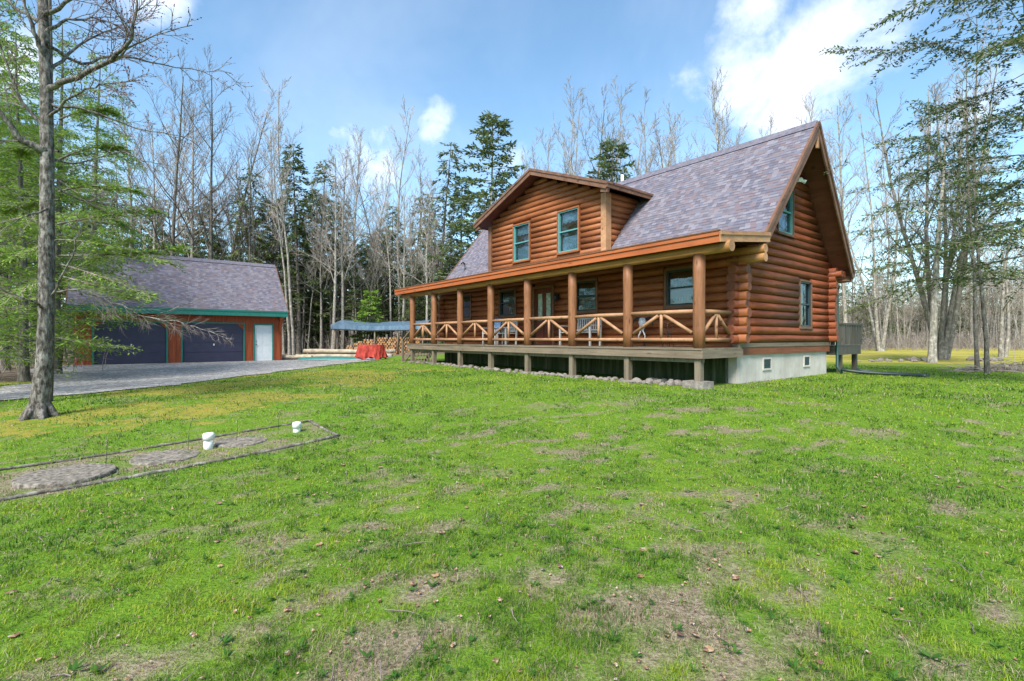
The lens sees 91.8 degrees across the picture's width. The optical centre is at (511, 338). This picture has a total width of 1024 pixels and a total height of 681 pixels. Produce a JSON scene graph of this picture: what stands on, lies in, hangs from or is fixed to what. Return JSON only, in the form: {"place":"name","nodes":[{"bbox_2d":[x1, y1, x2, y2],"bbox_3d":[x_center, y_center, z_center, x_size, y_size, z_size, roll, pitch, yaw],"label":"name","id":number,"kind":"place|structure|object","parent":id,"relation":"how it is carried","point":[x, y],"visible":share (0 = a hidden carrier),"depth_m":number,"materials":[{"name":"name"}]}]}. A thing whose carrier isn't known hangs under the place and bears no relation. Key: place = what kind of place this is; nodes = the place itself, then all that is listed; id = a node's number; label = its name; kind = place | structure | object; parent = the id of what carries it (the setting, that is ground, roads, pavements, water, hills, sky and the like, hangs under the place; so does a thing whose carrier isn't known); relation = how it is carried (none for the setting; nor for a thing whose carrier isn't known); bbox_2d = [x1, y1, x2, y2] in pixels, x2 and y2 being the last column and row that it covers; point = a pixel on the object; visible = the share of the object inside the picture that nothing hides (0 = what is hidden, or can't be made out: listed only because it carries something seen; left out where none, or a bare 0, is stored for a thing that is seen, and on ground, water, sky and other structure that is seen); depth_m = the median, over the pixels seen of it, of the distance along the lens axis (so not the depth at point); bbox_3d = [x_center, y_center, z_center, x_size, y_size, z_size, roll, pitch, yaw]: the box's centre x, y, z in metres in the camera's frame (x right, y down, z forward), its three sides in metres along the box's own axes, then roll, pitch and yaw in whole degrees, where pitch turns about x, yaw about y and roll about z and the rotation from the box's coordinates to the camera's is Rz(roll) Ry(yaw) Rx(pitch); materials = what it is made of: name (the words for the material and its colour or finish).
{"place":"outdoors","nodes":[
{"label":"outdoors","id":0,"kind":"place"},
{"bbox_2d":[0,356,392,399],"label":"gravel driveway","id":1,"kind":"structure","parent":0,"point":[94,378],"depth_m":18.22,"materials":[{"name":"grey gravel"}]},
{"bbox_2d":[355,345,387,358],"bbox_3d":[-7.543,0.696,26.589,1.760,0.781,1.093,0,0,-12],"label":"covered machine","id":2,"kind":"object","parent":1,"relation":"on","point":[371,351],"visible":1,"depth_m":26.16,"materials":[{"name":"red fabric"}]},
{"bbox_2d":[0,307,1023,680],"bbox_3d":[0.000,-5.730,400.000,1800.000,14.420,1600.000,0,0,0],"label":"lawn","id":3,"kind":"structure","parent":0,"point":[756,671],"depth_m":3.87,"materials":[{"name":"green plant"}]},
{"bbox_2d":[0,39,76,377],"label":"hemlock tree","id":4,"kind":"object","parent":3,"relation":"on","point":[2,157],"visible":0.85,"depth_m":11.21,"materials":[{"name":"green plant"}]},
{"bbox_2d":[0,19,125,370],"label":"hemlock tree","id":5,"kind":"object","parent":3,"relation":"on","point":[7,275],"visible":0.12,"depth_m":21.45,"materials":[{"name":"green plant"}]},
{"bbox_2d":[11,463,116,488],"bbox_3d":[-4.740,1.471,5.280,0.840,0.095,0.840,0,0,2],"label":"concrete lid","id":6,"kind":"object","parent":3,"relation":"on","point":[66,475],"visible":0.88,"depth_m":5.17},
{"bbox_2d":[0,1,131,366],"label":"hemlock tree","id":7,"kind":"object","parent":3,"relation":"on","point":[32,51],"visible":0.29,"depth_m":17.57,"materials":[{"name":"green plant"}]},
{"bbox_2d":[0,29,142,381],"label":"hemlock tree","id":8,"kind":"object","parent":3,"relation":"on","point":[23,374],"visible":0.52,"depth_m":15.57,"materials":[{"name":"green plant"}]},
{"bbox_2d":[0,0,142,368],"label":"hemlock tree","id":9,"kind":"object","parent":3,"relation":"on","point":[26,236],"visible":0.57,"depth_m":14.31,"materials":[{"name":"green plant"}]},
{"bbox_2d":[14,52,162,354],"bbox_3d":[-22.900,-7.016,26.728,8.943,17.040,8.067,0,0,9],"label":"hemlock tree","id":10,"kind":"object","parent":3,"relation":"on","point":[92,195],"visible":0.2,"depth_m":26.91,"materials":[{"name":"green plant"}]},
{"bbox_2d":[0,14,183,373],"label":"hemlock tree","id":11,"kind":"object","parent":3,"relation":"on","point":[58,250],"visible":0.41,"depth_m":18.57,"materials":[{"name":"green plant"}]},
{"bbox_2d":[0,0,198,400],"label":"hemlock tree","id":12,"kind":"object","parent":3,"relation":"on","point":[18,151],"visible":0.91,"depth_m":10.10,"materials":[{"name":"green plant"}]},
{"bbox_2d":[68,165,161,325],"bbox_3d":[-31.806,-6.280,40.218,7.355,15.536,8.154,0,0,26],"label":"hemlock tree","id":13,"kind":"object","parent":3,"relation":"on","point":[125,196],"visible":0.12,"depth_m":39.82,"materials":[{"name":"green plant"}]},
{"bbox_2d":[0,0,251,420],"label":"maple tree","id":14,"kind":"object","parent":3,"relation":"on","point":[39,405],"visible":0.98,"depth_m":8.38,"materials":[{"name":"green plant"}]},
{"bbox_2d":[83,83,205,250],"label":"bare tree","id":15,"kind":"object","parent":3,"relation":"on","point":[147,151],"visible":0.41,"depth_m":46.07,"materials":[{"name":"grey plant"}]},
{"bbox_2d":[115,108,201,254],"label":"bare tree","id":16,"kind":"object","parent":3,"relation":"on","point":[153,203],"visible":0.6,"depth_m":44.26,"materials":[{"name":"grey plant"}]},
{"bbox_2d":[129,449,199,465],"bbox_3d":[-4.220,1.457,6.050,0.720,0.068,0.720,0,0,-25],"label":"concrete lid","id":17,"kind":"object","parent":3,"relation":"on","point":[168,456],"visible":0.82,"depth_m":5.95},
{"bbox_2d":[100,45,236,256],"bbox_3d":[-26.650,-10.287,39.236,9.654,23.633,10.167,0,0,-38],"label":"bare tree","id":18,"kind":"object","parent":3,"relation":"on","point":[171,233],"visible":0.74,"depth_m":38.84,"materials":[{"name":"grey plant"}]},
{"bbox_2d":[0,419,339,500],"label":"bed edging","id":19,"kind":"object","parent":3,"relation":"on","point":[32,493],"visible":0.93,"depth_m":5.83,"materials":[{"name":"black"}]},
{"bbox_2d":[134,100,213,255],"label":"bare tree","id":20,"kind":"object","parent":3,"relation":"on","point":[178,227],"visible":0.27,"depth_m":50.55,"materials":[{"name":"grey plant"}]},
{"bbox_2d":[65,248,288,364],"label":"garage","id":21,"kind":"structure","parent":3,"relation":"on","point":[244,304],"depth_m":28.14,"materials":[{"name":"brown paint"}]},
{"bbox_2d":[94,322,165,364],"bbox_3d":[-19.982,0.230,26.032,3.000,2.200,0.050,0,0,-39],"label":"garage door","id":22,"kind":"structure","parent":21,"relation":"in","point":[153,343],"depth_m":26.09,"materials":[{"name":"blue paint"}]},
{"bbox_2d":[183,323,242,362],"bbox_3d":[-17.047,0.230,28.382,2.990,2.200,0.051,0,0,-39],"label":"garage door","id":23,"kind":"structure","parent":21,"relation":"in","point":[198,347],"depth_m":28.34,"materials":[{"name":"blue paint"}]},
{"bbox_2d":[255,325,271,360],"bbox_3d":[-15.025,0.250,29.991,0.960,2.160,0.120,0,0,-39],"label":"entry door","id":24,"kind":"structure","parent":21,"relation":"in","point":[263,333],"depth_m":30.00,"materials":[{"name":"white metal"}]},
{"bbox_2d":[143,85,235,257],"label":"bare tree","id":25,"kind":"object","parent":3,"relation":"on","point":[192,198],"visible":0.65,"depth_m":43.23,"materials":[{"name":"grey plant"}]},
{"bbox_2d":[158,120,230,254],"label":"bare tree","id":26,"kind":"object","parent":3,"relation":"on","point":[189,215],"visible":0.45,"depth_m":48.17,"materials":[{"name":"grey plant"}]},
{"bbox_2d":[126,46,275,259],"bbox_3d":[-24.274,-10.455,39.984,9.794,23.974,10.314,0,0,-22],"label":"bare tree","id":27,"kind":"object","parent":3,"relation":"on","point":[210,239],"visible":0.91,"depth_m":39.47,"materials":[{"name":"grey plant"}]},
{"bbox_2d":[188,195,228,260],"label":"hemlock tree","id":28,"kind":"object","parent":3,"relation":"on","point":[203,242],"visible":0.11,"depth_m":47.86,"materials":[{"name":"green plant"}]},
{"bbox_2d":[214,437,267,447],"bbox_3d":[-3.700,1.417,6.780,0.660,0.066,0.660,0,0,41],"label":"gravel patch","id":29,"kind":"object","parent":3,"relation":"on","point":[233,442],"visible":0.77,"depth_m":6.69,"materials":[{"name":"grey gravel"}]},
{"bbox_2d":[190,85,295,260],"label":"bare tree","id":30,"kind":"object","parent":3,"relation":"on","point":[226,213],"visible":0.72,"depth_m":45.84,"materials":[{"name":"grey plant"}]},
{"bbox_2d":[223,167,272,263],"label":"hemlock tree","id":31,"kind":"object","parent":3,"relation":"on","point":[243,179],"visible":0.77,"depth_m":41.83,"materials":[{"name":"green plant"}]},
{"bbox_2d":[204,139,291,264],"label":"bare tree","id":32,"kind":"object","parent":3,"relation":"on","point":[242,232],"visible":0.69,"depth_m":43.09,"materials":[{"name":"grey plant"}]},
{"bbox_2d":[231,121,310,265],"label":"bare tree","id":33,"kind":"object","parent":3,"relation":"on","point":[261,160],"visible":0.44,"depth_m":46.46,"materials":[{"name":"grey plant"}]},
{"bbox_2d":[239,197,307,314],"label":"hemlock tree","id":34,"kind":"object","parent":3,"relation":"on","point":[262,214],"visible":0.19,"depth_m":45.11,"materials":[{"name":"green plant"}]},
{"bbox_2d":[257,121,292,354],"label":"bare tree","id":35,"kind":"object","parent":3,"relation":"on","point":[285,285],"visible":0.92,"depth_m":39.97,"materials":[{"name":"grey plant"}]},
{"bbox_2d":[259,69,304,354],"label":"bare tree","id":36,"kind":"object","parent":3,"relation":"on","point":[293,349],"visible":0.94,"depth_m":40.05,"materials":[{"name":"grey plant"}]},
{"bbox_2d":[261,143,340,353],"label":"hemlock tree","id":37,"kind":"object","parent":3,"relation":"on","point":[296,213],"visible":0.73,"depth_m":43.66,"materials":[{"name":"green plant"}]},
{"bbox_2d":[283,219,324,342],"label":"hemlock tree","id":38,"kind":"object","parent":3,"relation":"on","point":[306,319],"visible":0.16,"depth_m":48.84,"materials":[{"name":"green plant"}]},
{"bbox_2d":[283,193,340,348],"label":"bare tree","id":39,"kind":"object","parent":3,"relation":"on","point":[321,317],"visible":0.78,"depth_m":43.08,"materials":[{"name":"grey plant"}]},
{"bbox_2d":[284,188,344,347],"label":"hemlock tree","id":40,"kind":"object","parent":3,"relation":"on","point":[317,199],"visible":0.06,"depth_m":54.40,"materials":[{"name":"green plant"}]},
{"bbox_2d":[292,159,350,348],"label":"hemlock tree","id":41,"kind":"object","parent":3,"relation":"on","point":[316,179],"visible":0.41,"depth_m":46.26,"materials":[{"name":"green plant"}]},
{"bbox_2d":[288,142,369,353],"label":"bare tree","id":42,"kind":"object","parent":3,"relation":"on","point":[342,270],"visible":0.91,"depth_m":41.30,"materials":[{"name":"grey plant"}]},
{"bbox_2d":[305,201,356,347],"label":"hemlock tree","id":43,"kind":"object","parent":3,"relation":"on","point":[330,305],"visible":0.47,"depth_m":44.69,"materials":[{"name":"green plant"}]},
{"bbox_2d":[305,148,370,348],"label":"bare tree","id":44,"kind":"object","parent":3,"relation":"on","point":[335,267],"visible":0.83,"depth_m":40.76,"materials":[{"name":"grey plant"}]},
{"bbox_2d":[325,201,372,348],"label":"hemlock tree","id":45,"kind":"object","parent":3,"relation":"on","point":[346,332],"visible":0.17,"depth_m":51.86,"materials":[{"name":"green plant"}]},
{"bbox_2d":[317,124,403,344],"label":"bare tree","id":46,"kind":"object","parent":3,"relation":"on","point":[357,190],"visible":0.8,"depth_m":44.91,"materials":[{"name":"grey plant"}]},
{"bbox_2d":[336,244,389,343],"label":"hemlock tree","id":47,"kind":"object","parent":3,"relation":"on","point":[359,282],"visible":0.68,"depth_m":44.16,"materials":[{"name":"green plant"}]},
{"bbox_2d":[348,289,390,342],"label":"young hemlock","id":48,"kind":"object","parent":3,"relation":"on","point":[370,305],"visible":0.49,"depth_m":39.80,"materials":[{"name":"green plant"}]},
{"bbox_2d":[355,205,386,338],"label":"bare tree","id":49,"kind":"object","parent":3,"relation":"on","point":[378,244],"visible":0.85,"depth_m":42.66,"materials":[{"name":"grey plant"}]},
{"bbox_2d":[333,156,413,314],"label":"bare tree","id":50,"kind":"object","parent":3,"relation":"on","point":[363,205],"visible":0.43,"depth_m":53.01,"materials":[{"name":"grey plant"}]},
{"bbox_2d":[351,146,402,338],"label":"bare tree","id":51,"kind":"object","parent":3,"relation":"on","point":[385,182],"visible":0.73,"depth_m":49.74,"materials":[{"name":"grey plant"}]},
{"bbox_2d":[358,226,396,335],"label":"bare tree","id":52,"kind":"object","parent":3,"relation":"on","point":[384,282],"visible":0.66,"depth_m":44.56,"materials":[{"name":"grey plant"}]},
{"bbox_2d":[331,320,429,353],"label":"wood shed","id":53,"kind":"structure","parent":3,"relation":"on","point":[397,326],"depth_m":37.83,"materials":[{"name":"metal"}]},
{"bbox_2d":[357,226,409,336],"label":"hemlock tree","id":54,"kind":"object","parent":3,"relation":"on","point":[387,289],"visible":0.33,"depth_m":50.08,"materials":[{"name":"green plant"}]},
{"bbox_2d":[361,206,410,339],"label":"hemlock tree","id":55,"kind":"object","parent":3,"relation":"on","point":[392,225],"visible":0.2,"depth_m":53.96,"materials":[{"name":"green plant"}]},
{"bbox_2d":[366,174,417,336],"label":"bare tree","id":56,"kind":"object","parent":3,"relation":"on","point":[384,234],"visible":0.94,"depth_m":41.82,"materials":[{"name":"grey plant"}]},
{"bbox_2d":[361,95,425,336],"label":"bare tree","id":57,"kind":"object","parent":3,"relation":"on","point":[396,185],"visible":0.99,"depth_m":44.67,"materials":[{"name":"grey plant"}]},
{"bbox_2d":[379,187,425,343],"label":"bare tree","id":58,"kind":"object","parent":3,"relation":"on","point":[397,252],"visible":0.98,"depth_m":41.21,"materials":[{"name":"grey plant"}]},
{"bbox_2d":[388,265,418,343],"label":"hemlock tree","id":59,"kind":"object","parent":3,"relation":"on","point":[407,310],"visible":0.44,"depth_m":41.89,"materials":[{"name":"green plant"}]},
{"bbox_2d":[381,195,435,285],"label":"bare tree","id":60,"kind":"object","parent":3,"relation":"on","point":[410,244],"visible":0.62,"depth_m":43.88,"materials":[{"name":"grey plant"}]},
{"bbox_2d":[393,191,438,330],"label":"hemlock tree","id":61,"kind":"object","parent":3,"relation":"on","point":[418,211],"visible":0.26,"depth_m":50.42,"materials":[{"name":"green plant"}]},
{"bbox_2d":[384,175,449,343],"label":"bare tree","id":62,"kind":"object","parent":3,"relation":"on","point":[426,232],"visible":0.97,"depth_m":40.28,"materials":[{"name":"grey plant"}]},
{"bbox_2d":[400,143,441,318],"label":"bare tree","id":63,"kind":"object","parent":3,"relation":"on","point":[421,185],"visible":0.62,"depth_m":54.26,"materials":[{"name":"grey plant"}]},
{"bbox_2d":[412,142,463,341],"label":"hemlock tree","id":64,"kind":"object","parent":3,"relation":"on","point":[446,189],"visible":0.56,"depth_m":46.94,"materials":[{"name":"green plant"}]},
{"bbox_2d":[430,177,479,331],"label":"hemlock tree","id":65,"kind":"object","parent":3,"relation":"on","point":[461,218],"visible":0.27,"depth_m":45.44,"materials":[{"name":"green plant"}]},
{"bbox_2d":[424,109,527,279],"bbox_3d":[-2.046,-8.637,39.727,9.857,19.742,8.389,0,0,-5],"label":"hemlock tree","id":66,"kind":"object","parent":3,"relation":"on","point":[488,148],"visible":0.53,"depth_m":39.19,"materials":[{"name":"green plant"}]},
{"bbox_2d":[0,393,1023,680],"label":"lawn weeds","id":67,"kind":"object","parent":3,"relation":"on","point":[364,653],"visible":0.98,"depth_m":2.89,"materials":[{"name":"green plant"}]},
{"bbox_2d":[0,325,1023,372],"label":"undergrowth","id":68,"kind":"object","parent":3,"relation":"on","point":[914,342],"visible":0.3,"depth_m":49.39,"materials":[{"name":"brown plant"}]},
{"bbox_2d":[0,383,1023,680],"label":"fallen leaves","id":69,"kind":"object","parent":3,"relation":"on","point":[706,647],"depth_m":3.28,"materials":[{"name":"brown plant"}]},
{"bbox_2d":[12,231,1021,347],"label":"woods","id":70,"kind":"object","parent":3,"relation":"on","point":[967,325],"visible":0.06,"depth_m":70.55,"materials":[{"name":"grey plant"}]},
{"bbox_2d":[528,76,635,181],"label":"bare tree","id":71,"kind":"object","parent":3,"relation":"on","point":[570,159],"visible":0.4,"depth_m":35.06,"materials":[{"name":"grey plant"}]},
{"bbox_2d":[551,84,624,179],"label":"bare tree","id":72,"kind":"object","parent":3,"relation":"on","point":[585,142],"visible":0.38,"depth_m":36.80,"materials":[{"name":"grey plant"}]},
{"bbox_2d":[585,136,635,181],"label":"hemlock tree","id":73,"kind":"object","parent":3,"relation":"on","point":[609,165],"visible":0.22,"depth_m":32.25,"materials":[{"name":"green plant"}]},
{"bbox_2d":[394,120,862,389],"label":"log house","id":74,"kind":"structure","parent":3,"relation":"on","point":[734,264],"depth_m":15.05,"materials":[{"name":"wood"}]},
{"bbox_2d":[499,288,517,317],"bbox_3d":[-0.141,-1.405,19.680,0.210,1.150,1.140,0,0,-39],"label":"window","id":75,"kind":"structure","parent":74,"relation":"in","point":[501,296],"depth_m":19.68,"materials":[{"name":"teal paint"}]},
{"bbox_2d":[511,220,531,263],"bbox_3d":[0.412,-3.785,19.533,0.230,1.550,1.100,0,0,-39],"label":"window","id":76,"kind":"structure","parent":74,"relation":"in","point":[523,252],"depth_m":19.65,"materials":[{"name":"teal paint"}]},
{"bbox_2d":[532,284,556,344],"bbox_3d":[1.201,-0.865,18.052,0.230,2.130,1.140,0,0,-39],"label":"front door","id":77,"kind":"structure","parent":74,"relation":"in","point":[543,305],"depth_m":18.09,"materials":[{"name":"brown wood"}]},
{"bbox_2d":[556,205,581,255],"bbox_3d":[2.024,-3.805,17.518,0.230,1.590,1.140,0,0,-39],"label":"window","id":78,"kind":"structure","parent":74,"relation":"in","point":[570,243],"depth_m":17.58,"materials":[{"name":"teal paint"}]},
{"bbox_2d":[559,318,601,345],"bbox_3d":[2.153,-0.244,15.765,0.600,0.916,1.370,0,0,-39],"label":"porch bench","id":79,"kind":"object","parent":74,"relation":"on","point":[589,329],"visible":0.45,"depth_m":15.69,"materials":[{"name":"white paint"}]},
{"bbox_2d":[577,277,598,313],"bbox_3d":[2.471,-1.405,16.416,0.210,1.150,1.100,0,0,-39],"label":"window","id":80,"kind":"structure","parent":74,"relation":"in","point":[586,311],"depth_m":16.34,"materials":[{"name":"glass"}]},
{"bbox_2d":[663,265,692,309],"bbox_3d":[4.694,-1.405,13.636,0.210,1.150,1.140,0,0,-39],"label":"window","id":81,"kind":"structure","parent":74,"relation":"in","point":[667,306],"depth_m":13.79,"materials":[{"name":"teal paint"}]},
{"bbox_2d":[775,190,795,238],"bbox_3d":[7.709,-3.605,14.070,1.080,1.390,0.210,0,0,-39],"label":"window","id":82,"kind":"structure","parent":74,"relation":"in","point":[790,234],"depth_m":14.31,"materials":[{"name":"teal paint"}]},
{"bbox_2d":[797,279,813,328],"bbox_3d":[8.779,-1.025,14.925,0.940,1.470,0.210,0,0,-39],"label":"window","id":83,"kind":"structure","parent":74,"relation":"in","point":[808,304],"depth_m":15.12,"materials":[{"name":"teal paint"}]},
{"bbox_2d":[577,73,691,182],"bbox_3d":[8.796,-8.673,35.671,8.527,20.032,9.972,0,0,36],"label":"bare tree","id":84,"kind":"object","parent":3,"relation":"on","point":[674,137],"visible":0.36,"depth_m":34.40,"materials":[{"name":"grey plant"}]},
{"bbox_2d":[625,112,674,173],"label":"bare tree","id":85,"kind":"object","parent":3,"relation":"on","point":[652,150],"visible":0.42,"depth_m":40.34,"materials":[{"name":"grey plant"}]},
{"bbox_2d":[661,100,732,167],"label":"bare tree","id":86,"kind":"object","parent":3,"relation":"on","point":[672,138],"visible":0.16,"depth_m":37.38,"materials":[{"name":"grey plant"}]},
{"bbox_2d":[681,67,744,157],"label":"bare tree","id":87,"kind":"object","parent":3,"relation":"on","point":[718,119],"visible":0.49,"depth_m":37.28,"materials":[{"name":"grey plant"}]},
{"bbox_2d":[784,89,846,200],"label":"bare tree","id":88,"kind":"object","parent":3,"relation":"on","point":[806,106],"visible":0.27,"depth_m":41.25,"materials":[{"name":"grey plant"}]},
{"bbox_2d":[821,91,897,347],"bbox_3d":[25.564,-8.795,38.576,7.837,20.183,6.038,0,0,-14],"label":"bare tree","id":89,"kind":"object","parent":3,"relation":"on","point":[843,287],"visible":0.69,"depth_m":37.88,"materials":[{"name":"grey plant"}]},
{"bbox_2d":[832,111,932,350],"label":"bare tree","id":90,"kind":"object","parent":3,"relation":"on","point":[879,345],"visible":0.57,"depth_m":45.60,"materials":[{"name":"grey plant"}]},
{"bbox_2d":[841,368,927,376],"bbox_3d":[11.434,1.030,15.302,0.326,0.199,2.176,0,0,-44],"label":"drain pipe","id":91,"kind":"object","parent":3,"relation":"on","point":[881,373],"visible":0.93,"depth_m":15.34,"materials":[{"name":"black plastic"}]},
{"bbox_2d":[876,255,926,347],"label":"bare tree","id":92,"kind":"object","parent":3,"relation":"on","point":[904,306],"visible":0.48,"depth_m":58.16,"materials":[{"name":"grey plant"}]},
{"bbox_2d":[818,0,1023,302],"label":"hemlock tree","id":93,"kind":"object","parent":3,"relation":"on","point":[996,45],"visible":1,"depth_m":12.65,"materials":[{"name":"green plant"}]},
{"bbox_2d":[841,75,1023,362],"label":"hemlock tree","id":94,"kind":"object","parent":3,"relation":"on","point":[932,357],"visible":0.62,"depth_m":23.42,"materials":[{"name":"green plant"}]},
{"bbox_2d":[860,60,1023,359],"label":"multi stem tree","id":95,"kind":"object","parent":3,"relation":"on","point":[947,327],"visible":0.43,"depth_m":26.32,"materials":[{"name":"grey plant"}]},
{"bbox_2d":[905,44,1015,370],"bbox_3d":[16.396,-4.517,17.583,3.404,11.606,2.501,0,0,0],"label":"thin tree","id":96,"kind":"object","parent":3,"relation":"on","point":[976,354],"visible":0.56,"depth_m":17.33,"materials":[{"name":"grey plant"}]},
{"bbox_2d":[917,336,1023,372],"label":"brush pile","id":97,"kind":"object","parent":3,"relation":"on","point":[1002,367],"visible":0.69,"depth_m":17.13,"materials":[{"name":"brown wood"}]},
{"bbox_2d":[931,5,1023,373],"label":"thin tree","id":98,"kind":"object","parent":3,"relation":"on","point":[986,348],"visible":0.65,"depth_m":16.27,"materials":[{"name":"grey plant"}]},
{"bbox_2d":[951,199,1023,356],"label":"forked tree","id":99,"kind":"object","parent":3,"relation":"on","point":[1003,351],"visible":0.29,"depth_m":30.89,"materials":[{"name":"grey plant"}]},
{"bbox_2d":[963,233,1022,347],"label":"bare tree","id":100,"kind":"object","parent":3,"relation":"on","point":[995,308],"visible":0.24,"depth_m":57.82,"materials":[{"name":"grey plant"}]},
{"bbox_2d":[992,238,1023,348],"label":"bare tree","id":101,"kind":"object","parent":3,"relation":"on","point":[1021,304],"visible":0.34,"depth_m":52.41,"materials":[{"name":"grey plant"}]},
{"bbox_2d":[0,0,1023,306],"label":"sky","id":102,"kind":"structure","parent":0,"point":[346,63],"materials":[{"name":"blue"}]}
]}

